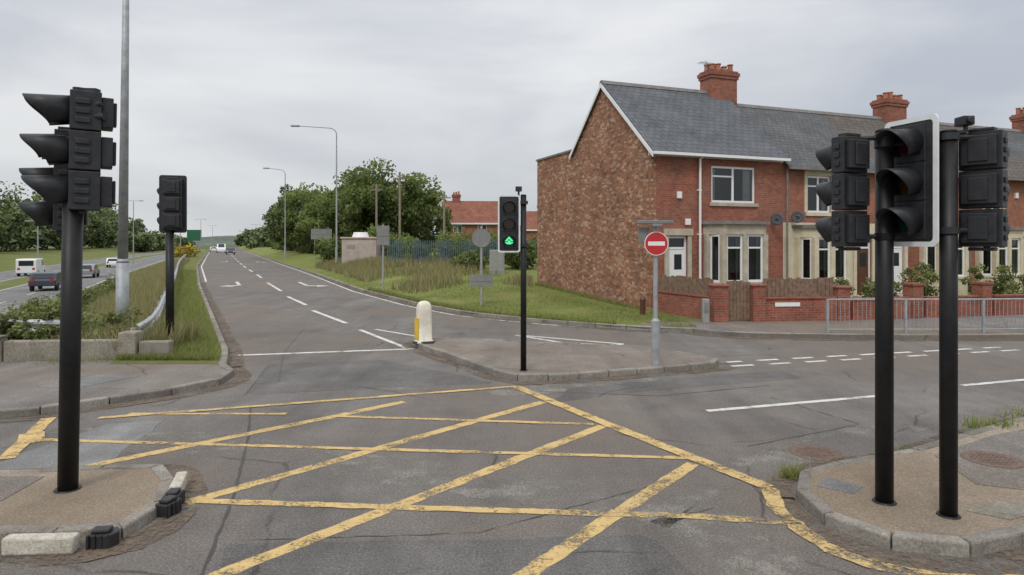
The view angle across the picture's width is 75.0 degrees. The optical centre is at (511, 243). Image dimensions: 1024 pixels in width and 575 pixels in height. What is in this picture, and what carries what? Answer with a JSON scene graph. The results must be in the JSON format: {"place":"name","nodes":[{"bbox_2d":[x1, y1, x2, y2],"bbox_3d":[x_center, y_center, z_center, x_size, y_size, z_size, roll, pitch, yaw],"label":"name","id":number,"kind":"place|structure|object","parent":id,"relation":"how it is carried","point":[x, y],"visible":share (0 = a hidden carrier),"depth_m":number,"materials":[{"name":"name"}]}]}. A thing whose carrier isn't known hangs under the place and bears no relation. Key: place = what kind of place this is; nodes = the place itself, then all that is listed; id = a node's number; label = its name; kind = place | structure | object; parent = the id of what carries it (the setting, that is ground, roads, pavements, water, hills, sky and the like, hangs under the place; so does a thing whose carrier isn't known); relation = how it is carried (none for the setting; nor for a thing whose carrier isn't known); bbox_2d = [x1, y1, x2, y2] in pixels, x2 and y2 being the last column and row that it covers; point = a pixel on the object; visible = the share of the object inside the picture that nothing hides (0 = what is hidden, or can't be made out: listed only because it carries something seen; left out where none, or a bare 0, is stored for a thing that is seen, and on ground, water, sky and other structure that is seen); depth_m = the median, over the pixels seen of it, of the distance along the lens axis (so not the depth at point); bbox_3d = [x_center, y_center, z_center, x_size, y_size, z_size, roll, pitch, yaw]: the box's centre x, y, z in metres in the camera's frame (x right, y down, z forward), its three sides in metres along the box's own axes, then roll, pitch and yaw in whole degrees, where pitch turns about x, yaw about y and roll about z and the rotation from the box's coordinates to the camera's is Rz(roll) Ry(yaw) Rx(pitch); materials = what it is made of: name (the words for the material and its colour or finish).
{"place":"outdoors","nodes":[
{"label":"outdoors","id":0,"kind":"place"},
{"bbox_2d":[0,464,173,543],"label":"traffic island","id":1,"kind":"structure","parent":0,"point":[124,498],"depth_m":6.19,"materials":[{"name":"concrete"}]},
{"bbox_2d":[0,476,44,500],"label":"paving slab","id":2,"kind":"structure","parent":1,"relation":"on","point":[10,486],"depth_m":6.64,"materials":[{"name":"concrete"}]},
{"bbox_2d":[18,87,116,493],"bbox_3d":[-4.504,0.437,6.665,1.071,3.920,0.896,1,0,0],"label":"traffic light","id":3,"kind":"object","parent":1,"relation":"on","point":[72,187],"visible":1,"depth_m":6.43,"materials":[{"name":"metal"}]},
{"bbox_2d":[0,249,177,281],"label":"dual carriageway","id":4,"kind":"structure","parent":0,"point":[8,275],"depth_m":102.32,"materials":[{"name":"asphalt"}]},
{"bbox_2d":[16,258,45,275],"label":"van","id":5,"kind":"object","parent":4,"relation":"on","point":[25,266],"visible":0.91,"depth_m":75.01,"materials":[{"name":"white paint"}]},
{"bbox_2d":[0,249,204,313],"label":"dual carriageway","id":6,"kind":"structure","parent":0,"point":[18,294],"depth_m":54.93,"materials":[{"name":"asphalt"}]},
{"bbox_2d":[28,271,60,290],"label":"car","id":7,"kind":"object","parent":6,"relation":"on","point":[40,280],"visible":0.82,"depth_m":51.84,"materials":[{"name":"blue paint"}]},
{"bbox_2d":[0,247,221,363],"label":"grass embankment","id":8,"kind":"structure","parent":0,"point":[49,256],"depth_m":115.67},
{"bbox_2d":[0,274,142,340],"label":"brambles","id":9,"kind":"object","parent":8,"relation":"on","point":[49,309],"visible":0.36,"depth_m":15.10,"materials":[{"name":"green plant"}]},
{"bbox_2d":[0,181,146,251],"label":"tree belt","id":10,"kind":"object","parent":8,"relation":"on","point":[100,230],"visible":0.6,"depth_m":209.49,"materials":[{"name":"green plant"}]},
{"bbox_2d":[0,330,172,361],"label":"wall","id":11,"kind":"structure","parent":8,"relation":"on","point":[26,350],"depth_m":13.73,"materials":[{"name":"concrete"}]},
{"bbox_2d":[115,0,128,319],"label":"lamp post","id":12,"kind":"object","parent":8,"relation":"on","point":[122,282],"visible":0.88,"depth_m":16.92,"materials":[{"name":"metal"}]},
{"bbox_2d":[130,249,198,334],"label":"crash barrier","id":13,"kind":"object","parent":8,"relation":"on","point":[158,309],"visible":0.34,"depth_m":18.07,"materials":[{"name":"metal"}]},
{"bbox_2d":[114,269,222,359],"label":"verge grass","id":14,"kind":"structure","parent":8,"relation":"on","point":[181,353],"depth_m":17.56,"materials":[{"name":"plant"}]},
{"bbox_2d":[157,175,186,338],"bbox_3d":[-7.870,0.420,15.406,0.511,3.961,0.726,0,0,-45],"label":"traffic light","id":15,"kind":"object","parent":8,"relation":"on","point":[172,204],"visible":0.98,"depth_m":15.22,"materials":[{"name":"black metal"}]},
{"bbox_2d":[0,360,225,413],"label":"footway","id":16,"kind":"structure","parent":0,"point":[21,382],"depth_m":11.79,"materials":[{"name":"concrete"}]},
{"bbox_2d":[38,375,137,387],"bbox_3d":[-7.300,2.400,11.550,0.780,0.021,1.281,0,0,22],"label":"footway patch","id":17,"kind":"object","parent":16,"relation":"on","point":[92,380],"visible":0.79,"depth_m":11.68,"materials":[{"name":"asphalt"}]},
{"bbox_2d":[24,257,208,352],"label":"tall grass","id":18,"kind":"structure","parent":0,"point":[150,276],"depth_m":21.87,"materials":[{"name":"plant"}]},
{"bbox_2d":[35,246,239,248],"bbox_3d":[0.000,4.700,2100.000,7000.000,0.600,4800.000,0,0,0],"label":"ground","id":19,"kind":"structure","parent":0,"point":[204,247],"depth_m":878.69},
{"bbox_2d":[114,225,275,251],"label":"trees","id":20,"kind":"object","parent":19,"relation":"on","point":[248,239],"visible":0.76,"depth_m":256.72,"materials":[{"name":"green plant"}]},
{"bbox_2d":[0,247,1023,574],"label":"road","id":21,"kind":"structure","parent":0,"point":[262,317],"depth_m":8.90,"materials":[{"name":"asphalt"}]},
{"bbox_2d":[2,532,79,555],"bbox_3d":[-3.800,2.428,5.381,0.560,0.145,0.110,0,0,-3],"label":"kerb marker","id":22,"kind":"object","parent":21,"relation":"on","point":[39,544],"visible":1,"depth_m":5.33,"materials":[{"name":"white paint"}]},
{"bbox_2d":[0,421,161,469],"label":"asphalt patch","id":23,"kind":"object","parent":21,"relation":"on","point":[46,456],"visible":0.73,"depth_m":8.11,"materials":[{"name":"asphalt"}]},
{"bbox_2d":[86,525,118,549],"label":"rubber kerb end","id":24,"kind":"structure","parent":21,"relation":"on","point":[103,537],"depth_m":5.44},
{"bbox_2d":[0,362,233,417],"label":"kerb","id":25,"kind":"structure","parent":21,"relation":"on","point":[224,376],"depth_m":10.54,"materials":[{"name":"concrete"}]},
{"bbox_2d":[155,495,181,517],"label":"rubber kerb end","id":26,"kind":"structure","parent":21,"relation":"on","point":[167,506],"depth_m":6.09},
{"bbox_2d":[196,251,227,363],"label":"kerb","id":27,"kind":"structure","parent":21,"relation":"on","point":[224,348],"depth_m":18.85,"materials":[{"name":"concrete"}]},
{"bbox_2d":[85,401,605,574],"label":"yellow box markings","id":28,"kind":"object","parent":21,"relation":"on","point":[247,563],"visible":0.99,"depth_m":7.29,"materials":[{"name":"paint"}]},
{"bbox_2d":[39,413,686,458],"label":"yellow box markings","id":29,"kind":"object","parent":21,"relation":"on","point":[419,450],"visible":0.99,"depth_m":8.21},
{"bbox_2d":[248,360,491,394],"bbox_3d":[-2.677,2.509,12.837,4.200,0.022,2.904,0,0,-12],"label":"asphalt patch","id":30,"kind":"object","parent":21,"relation":"on","point":[334,376],"visible":0.98,"depth_m":12.40,"materials":[{"name":"asphalt"}]},
{"bbox_2d":[0,386,773,488],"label":"yellow box border","id":31,"kind":"object","parent":21,"relation":"on","point":[24,438],"visible":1,"depth_m":8.86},
{"bbox_2d":[190,462,697,574],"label":"yellow box markings","id":32,"kind":"object","parent":21,"relation":"on","point":[564,550],"visible":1,"depth_m":6.26,"materials":[{"name":"paint"}]},
{"bbox_2d":[221,534,694,574],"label":"asphalt patch","id":33,"kind":"object","parent":21,"relation":"on","point":[635,554],"visible":0.98,"depth_m":5.30,"materials":[{"name":"asphalt"}]},
{"bbox_2d":[242,249,692,332],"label":"kerb","id":34,"kind":"structure","parent":21,"relation":"on","point":[601,325],"depth_m":21.56,"materials":[{"name":"concrete"}]},
{"bbox_2d":[0,274,1023,574],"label":"kerbside grit","id":35,"kind":"object","parent":21,"relation":"on","point":[196,482],"visible":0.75,"depth_m":6.63,"materials":[{"name":"gravel"}]},
{"bbox_2d":[3,316,1023,480],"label":"weeds","id":36,"kind":"object","parent":21,"relation":"on","point":[787,472],"visible":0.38,"depth_m":8.72,"materials":[{"name":"green plant"}]},
{"bbox_2d":[200,326,857,574],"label":"road seam","id":37,"kind":"object","parent":21,"relation":"on","point":[213,547],"visible":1,"depth_m":6.68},
{"bbox_2d":[415,337,717,380],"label":"traffic island","id":38,"kind":"structure","parent":21,"relation":"on","point":[549,361],"depth_m":13.82,"materials":[{"name":"concrete"}]},
{"bbox_2d":[412,301,434,343],"bbox_3d":[-2.120,1.888,16.050,0.500,1.000,0.411,0,0,0],"label":"bollard","id":39,"kind":"object","parent":38,"relation":"on","point":[423,326],"visible":1,"depth_m":15.92,"materials":[{"name":"plastic"}]},
{"bbox_2d":[498,186,527,370],"bbox_3d":[0.004,0.663,12.474,0.528,3.450,0.399,0,0,-40],"label":"traffic light","id":40,"kind":"object","parent":38,"relation":"on","point":[508,223],"visible":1,"depth_m":12.43,"materials":[{"name":"black metal"}]},
{"bbox_2d":[636,219,673,364],"bbox_3d":[2.830,0.958,13.150,0.700,2.860,0.300,0,0,0],"label":"no entry sign","id":41,"kind":"object","parent":38,"relation":"on","point":[655,241],"visible":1,"depth_m":13.12,"materials":[{"name":"metal"}]},
{"bbox_2d":[201,250,1023,411],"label":"road markings","id":42,"kind":"object","parent":21,"relation":"on","point":[709,410],"visible":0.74,"depth_m":15.21,"materials":[{"name":"white paint"}]},
{"bbox_2d":[543,491,791,524],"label":"yellow box markings","id":43,"kind":"object","parent":21,"relation":"on","point":[631,502],"visible":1,"depth_m":6.15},
{"bbox_2d":[554,371,803,401],"bbox_3d":[2.896,2.509,11.802,5.295,0.022,0.901,0,0,-23],"label":"asphalt patch","id":44,"kind":"object","parent":21,"relation":"on","point":[622,388],"visible":0.94,"depth_m":11.79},
{"bbox_2d":[788,445,843,460],"bbox_3d":[3.620,2.505,7.950,0.596,0.030,0.596,0,0,0],"label":"manhole cover","id":45,"kind":"object","parent":21,"relation":"on","point":[813,452],"visible":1,"depth_m":7.93,"materials":[{"name":"metal"}]},
{"bbox_2d":[762,487,1013,574],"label":"yellow box border","id":46,"kind":"object","parent":21,"relation":"on","point":[773,500],"visible":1,"depth_m":5.61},
{"bbox_2d":[796,417,1023,557],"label":"corner footway","id":47,"kind":"structure","parent":21,"relation":"on","point":[911,521],"depth_m":6.05,"materials":[{"name":"concrete"}]},
{"bbox_2d":[818,477,862,493],"bbox_3d":[3.237,2.398,6.565,0.351,0.024,0.320,0,0,39],"label":"footway patch","id":48,"kind":"object","parent":47,"relation":"on","point":[837,485],"visible":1,"depth_m":6.57,"materials":[{"name":"concrete"}]},
{"bbox_2d":[815,114,938,505],"bbox_3d":[3.347,0.626,6.143,1.004,3.523,0.486,0,0,24],"label":"traffic light","id":49,"kind":"object","parent":47,"relation":"on","point":[906,182],"visible":1,"depth_m":6.08,"materials":[{"name":"black metal"}]},
{"bbox_2d":[936,116,1009,519],"bbox_3d":[4.114,0.638,5.871,0.726,3.500,0.373,0,0,-23],"label":"traffic light","id":50,"kind":"object","parent":47,"relation":"on","point":[983,154],"visible":1,"depth_m":5.79,"materials":[{"name":"black metal"}]},
{"bbox_2d":[934,429,1023,489],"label":"footway surface","id":51,"kind":"object","parent":47,"relation":"on","point":[1011,443],"visible":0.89,"depth_m":7.18,"materials":[{"name":"concrete"}]},
{"bbox_2d":[960,450,1023,468],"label":"manhole cover","id":52,"kind":"object","parent":47,"relation":"on","point":[993,459],"visible":0.99,"depth_m":7.33,"materials":[{"name":"metal"}]},
{"bbox_2d":[966,499,1023,519],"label":"paving slab","id":53,"kind":"structure","parent":47,"relation":"on","point":[1007,509],"depth_m":5.96,"materials":[{"name":"concrete"}]},
{"bbox_2d":[0,0,1023,236],"label":"sky","id":54,"kind":"structure","parent":0,"point":[468,94],"materials":[{"name":"grey"}]},
{"bbox_2d":[238,246,1023,328],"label":"grass verge","id":55,"kind":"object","parent":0,"point":[302,260],"depth_m":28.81,"materials":[{"name":"plant"}]},
{"bbox_2d":[268,182,327,245],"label":"tree","id":56,"kind":"object","parent":55,"relation":"on","point":[299,196],"visible":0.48,"depth_m":97.16,"materials":[{"name":"green plant"}]},
{"bbox_2d":[288,185,327,244],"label":"tree","id":57,"kind":"object","parent":55,"relation":"on","point":[306,212],"visible":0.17,"depth_m":91.52,"materials":[{"name":"green plant"}]},
{"bbox_2d":[309,169,372,247],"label":"tree","id":58,"kind":"object","parent":55,"relation":"on","point":[330,207],"visible":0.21,"depth_m":72.07,"materials":[{"name":"green plant"}]},
{"bbox_2d":[340,232,385,263],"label":"utility kiosk","id":59,"kind":"object","parent":55,"relation":"on","point":[356,245],"visible":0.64,"depth_m":53.82,"materials":[{"name":"beige concrete"}]},
{"bbox_2d":[344,243,372,263],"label":"doors","id":60,"kind":"structure","parent":59,"relation":"in","point":[366,249],"depth_m":53.79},
{"bbox_2d":[329,157,442,240],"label":"tree","id":61,"kind":"object","parent":55,"relation":"on","point":[359,206],"visible":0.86,"depth_m":65.42,"materials":[{"name":"green plant"}]},
{"bbox_2d":[270,222,536,269],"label":"shrubs","id":62,"kind":"object","parent":55,"relation":"on","point":[512,259],"visible":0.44,"depth_m":49.55,"materials":[{"name":"green plant"}]},
{"bbox_2d":[314,255,533,293],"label":"tall grass","id":63,"kind":"structure","parent":55,"relation":"on","point":[366,270],"depth_m":40.57,"materials":[{"name":"plant"}]},
{"bbox_2d":[395,190,452,250],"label":"tree","id":64,"kind":"object","parent":55,"relation":"on","point":[432,200],"visible":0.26,"depth_m":73.30,"materials":[{"name":"green plant"}]},
{"bbox_2d":[387,240,536,264],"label":"palisade fence","id":65,"kind":"object","parent":55,"relation":"on","point":[430,245],"visible":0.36,"depth_m":46.09,"materials":[{"name":"metal"}]},
{"bbox_2d":[470,226,492,304],"bbox_3d":[-1.170,0.975,25.485,0.860,3.250,0.119,0,0,0],"label":"road sign","id":66,"kind":"object","parent":55,"relation":"on","point":[481,237],"visible":0.94,"depth_m":25.44,"materials":[{"name":"metal"}]},
{"bbox_2d":[489,250,504,273],"bbox_3d":[-0.900,1.175,39.992,0.900,1.550,0.515,0,0,0],"label":"utility cabinet","id":67,"kind":"object","parent":55,"relation":"on","point":[496,260],"visible":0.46,"depth_m":39.73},
{"bbox_2d":[367,281,645,323],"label":"edge grass","id":68,"kind":"structure","parent":55,"relation":"on","point":[466,308],"depth_m":24.91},
{"bbox_2d":[537,89,655,310],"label":"gable wall","id":69,"kind":"structure","parent":55,"relation":"on","point":[596,196],"depth_m":26.95,"materials":[{"name":"brick"}]},
{"bbox_2d":[571,84,787,157],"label":"roof","id":70,"kind":"structure","parent":69,"relation":"on","point":[673,121],"depth_m":25.77,"materials":[{"name":"grey tile"}]},
{"bbox_2d":[569,83,652,159],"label":"barge boards","id":71,"kind":"object","parent":70,"relation":"attached to","point":[629,123],"visible":1,"depth_m":25.92,"materials":[{"name":"white plastic"}]},
{"bbox_2d":[599,80,707,93],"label":"ridge tiles","id":72,"kind":"object","parent":70,"relation":"on","point":[652,86],"visible":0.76,"depth_m":27.42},
{"bbox_2d":[653,151,790,160],"bbox_3d":[7.744,-3.155,24.219,6.020,0.100,0.100,0,0,-21],"label":"gutter","id":73,"kind":"object","parent":70,"relation":"attached to","point":[720,155],"visible":1,"depth_m":24.10,"materials":[{"name":"white plastic"}]},
{"bbox_2d":[669,168,742,246],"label":"window panes","id":74,"kind":"object","parent":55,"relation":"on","point":[723,188],"depth_m":26.14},
{"bbox_2d":[656,156,782,296],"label":"front wall","id":75,"kind":"structure","parent":55,"relation":"on","point":[674,175],"depth_m":24.31,"materials":[{"name":"red brick"}]},
{"bbox_2d":[669,249,683,276],"bbox_3d":[5.908,1.160,24.035,0.680,1.880,0.046,0,0,-21],"label":"door","id":76,"kind":"structure","parent":75,"relation":"in","point":[672,252],"depth_m":24.01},
{"bbox_2d":[663,228,692,276],"bbox_3d":[5.955,0.990,23.912,1.220,3.020,0.130,0,0,-21],"label":"door surround","id":77,"kind":"object","parent":75,"relation":"attached to","point":[687,232],"visible":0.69,"depth_m":23.92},
{"bbox_2d":[711,166,753,202],"bbox_3d":[8.217,-2.175,24.882,2.000,1.350,0.060,0,0,-21],"label":"window frame","id":78,"kind":"object","parent":75,"relation":"attached to","point":[732,182],"visible":1,"depth_m":24.85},
{"bbox_2d":[704,234,767,282],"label":"bay pillars","id":79,"kind":"structure","parent":55,"relation":"on","point":[722,258],"depth_m":24.10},
{"bbox_2d":[713,236,755,279],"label":"window panes","id":80,"kind":"object","parent":79,"relation":"on","point":[732,261],"visible":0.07,"depth_m":24.42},
{"bbox_2d":[703,224,765,233],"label":"bay lintel","id":81,"kind":"structure","parent":79,"relation":"on","point":[733,229],"depth_m":24.06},
{"bbox_2d":[795,237,850,279],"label":"bay pillars","id":82,"kind":"structure","parent":55,"relation":"on","point":[814,257],"depth_m":25.60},
{"bbox_2d":[804,239,838,277],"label":"window panes","id":83,"kind":"object","parent":82,"relation":"on","point":[807,259],"visible":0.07,"depth_m":25.93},
{"bbox_2d":[783,163,874,289],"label":"front wall","id":84,"kind":"structure","parent":55,"relation":"on","point":[795,190],"depth_m":25.93,"materials":[{"name":"red brick"}]},
{"bbox_2d":[738,107,874,170],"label":"roof","id":85,"kind":"structure","parent":84,"relation":"on","point":[799,139],"depth_m":28.18,"materials":[{"name":"stone"}]},
{"bbox_2d":[697,69,739,105],"bbox_3d":[8.905,-6.560,28.756,1.530,1.600,0.930,0,0,-21],"label":"chimney stack","id":86,"kind":"object","parent":85,"relation":"on","point":[718,84],"visible":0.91,"depth_m":28.39,"materials":[{"name":"brick"}]},
{"bbox_2d":[857,249,867,294],"bbox_3d":[14.277,1.160,27.248,0.710,1.880,0.046,0,0,-21],"label":"door","id":87,"kind":"structure","parent":84,"relation":"in","point":[862,273],"depth_m":27.24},
{"bbox_2d":[853,230,874,295],"bbox_3d":[14.325,0.990,27.125,1.250,3.020,0.130,0,0,-21],"label":"door surround","id":88,"kind":"object","parent":84,"relation":"attached to","point":[872,261],"visible":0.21,"depth_m":27.22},
{"bbox_2d":[783,222,874,297],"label":"painted ground floor","id":89,"kind":"structure","parent":55,"relation":"on","point":[791,255],"depth_m":25.79,"materials":[{"name":"paint"}]},
{"bbox_2d":[826,262,1023,297],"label":"garden shrubs","id":90,"kind":"object","parent":55,"relation":"on","point":[927,273],"visible":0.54,"depth_m":25.63,"materials":[{"name":"green plant"}]},
{"bbox_2d":[897,179,965,293],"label":"front wall","id":91,"kind":"structure","parent":55,"relation":"on","point":[913,255],"depth_m":28.15,"materials":[{"name":"red brick"}]},
{"bbox_2d":[818,114,962,174],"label":"roof","id":92,"kind":"structure","parent":91,"relation":"on","point":[861,126],"depth_m":30.49,"materials":[{"name":"grey tile"}]},
{"bbox_2d":[966,182,1023,291],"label":"front wall","id":93,"kind":"structure","parent":55,"relation":"on","point":[1015,208],"depth_m":30.48,"materials":[{"name":"red brick"}]},
{"bbox_2d":[939,125,1023,177],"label":"roof","id":94,"kind":"structure","parent":93,"relation":"on","point":[1015,169],"depth_m":31.30,"materials":[{"name":"grey tile"}]},
{"bbox_2d":[870,98,909,122],"bbox_3d":[18.334,-6.130,32.376,1.530,1.600,0.930,0,0,-21],"label":"chimney stack","id":95,"kind":"object","parent":94,"relation":"on","point":[887,110],"visible":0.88,"depth_m":32.02,"materials":[{"name":"brick"}]},
{"bbox_2d":[975,238,1023,275],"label":"bay pillars","id":96,"kind":"structure","parent":55,"relation":"on","point":[995,258],"depth_m":29.26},
{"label":"walls","id":97,"kind":"object","parent":55,"relation":"on","visible":0},
{"bbox_2d":[442,201,497,222],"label":"roof","id":98,"kind":"structure","parent":97,"relation":"on","point":[474,212],"depth_m":81.93,"materials":[{"name":"red tile"}]},
{"bbox_2d":[658,292,708,319],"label":"wall","id":99,"kind":"structure","parent":0,"point":[682,305],"depth_m":21.94,"materials":[{"name":"brick"}]},
{"bbox_2d":[658,290,708,297],"bbox_3d":[5.650,1.674,21.975,0.280,0.048,2.977,0,0,-23],"label":"coping","id":100,"kind":"object","parent":99,"relation":"on","point":[688,294],"visible":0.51,"depth_m":21.85,"materials":[{"name":"brick"}]},
{"bbox_2d":[658,274,713,295],"bbox_3d":[5.653,1.356,21.966,0.026,0.569,2.955,0,0,-23],"label":"timber fence","id":101,"kind":"object","parent":100,"relation":"on","point":[684,284],"visible":0.95,"depth_m":21.91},
{"bbox_2d":[639,314,1023,338],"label":"footway","id":102,"kind":"structure","parent":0,"point":[740,326],"depth_m":18.66,"materials":[{"name":"concrete"}]},
{"bbox_2d":[709,286,849,321],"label":"wall and piers","id":103,"kind":"structure","parent":102,"relation":"on","point":[763,308],"depth_m":20.45,"materials":[{"name":"brick"}]},
{"bbox_2d":[726,280,749,319],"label":"garden gate","id":104,"kind":"structure","parent":103,"relation":"attached to","point":[738,300],"depth_m":20.41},
{"bbox_2d":[707,283,851,298],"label":"copings","id":105,"kind":"object","parent":103,"relation":"on","point":[797,297],"visible":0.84,"depth_m":20.47,"materials":[{"name":"brick"}]},
{"bbox_2d":[762,277,833,296],"bbox_3d":[8.880,1.355,20.675,2.300,0.591,0.074,0,0,-6],"label":"timber fence","id":106,"kind":"object","parent":105,"relation":"on","point":[818,286],"visible":0.97,"depth_m":20.65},
{"bbox_2d":[826,298,1023,332],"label":"pedestrian guardrail","id":107,"kind":"object","parent":102,"relation":"on","point":[982,329],"visible":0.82,"depth_m":17.78,"materials":[{"name":"metal"}]},
{"bbox_2d":[850,284,1023,319],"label":"wall and piers","id":108,"kind":"structure","parent":102,"relation":"on","point":[983,291],"depth_m":21.44,"materials":[{"name":"brick"}]},
{"bbox_2d":[850,281,1023,298],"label":"copings","id":109,"kind":"object","parent":108,"relation":"on","point":[964,296],"visible":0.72,"depth_m":21.75,"materials":[{"name":"brick"}]},
{"bbox_3d":[27.057,-0.300,32.114,5.100,5.600,0.160,0,0,-21],"label":"front wall","id":110,"kind":"object","parent":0,"visible":0},
{"bbox_2d":[971,128,1023,162],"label":"roof","id":111,"kind":"structure","parent":110,"relation":"on","point":[1016,143],"depth_m":33.82,"materials":[{"name":"stone"}]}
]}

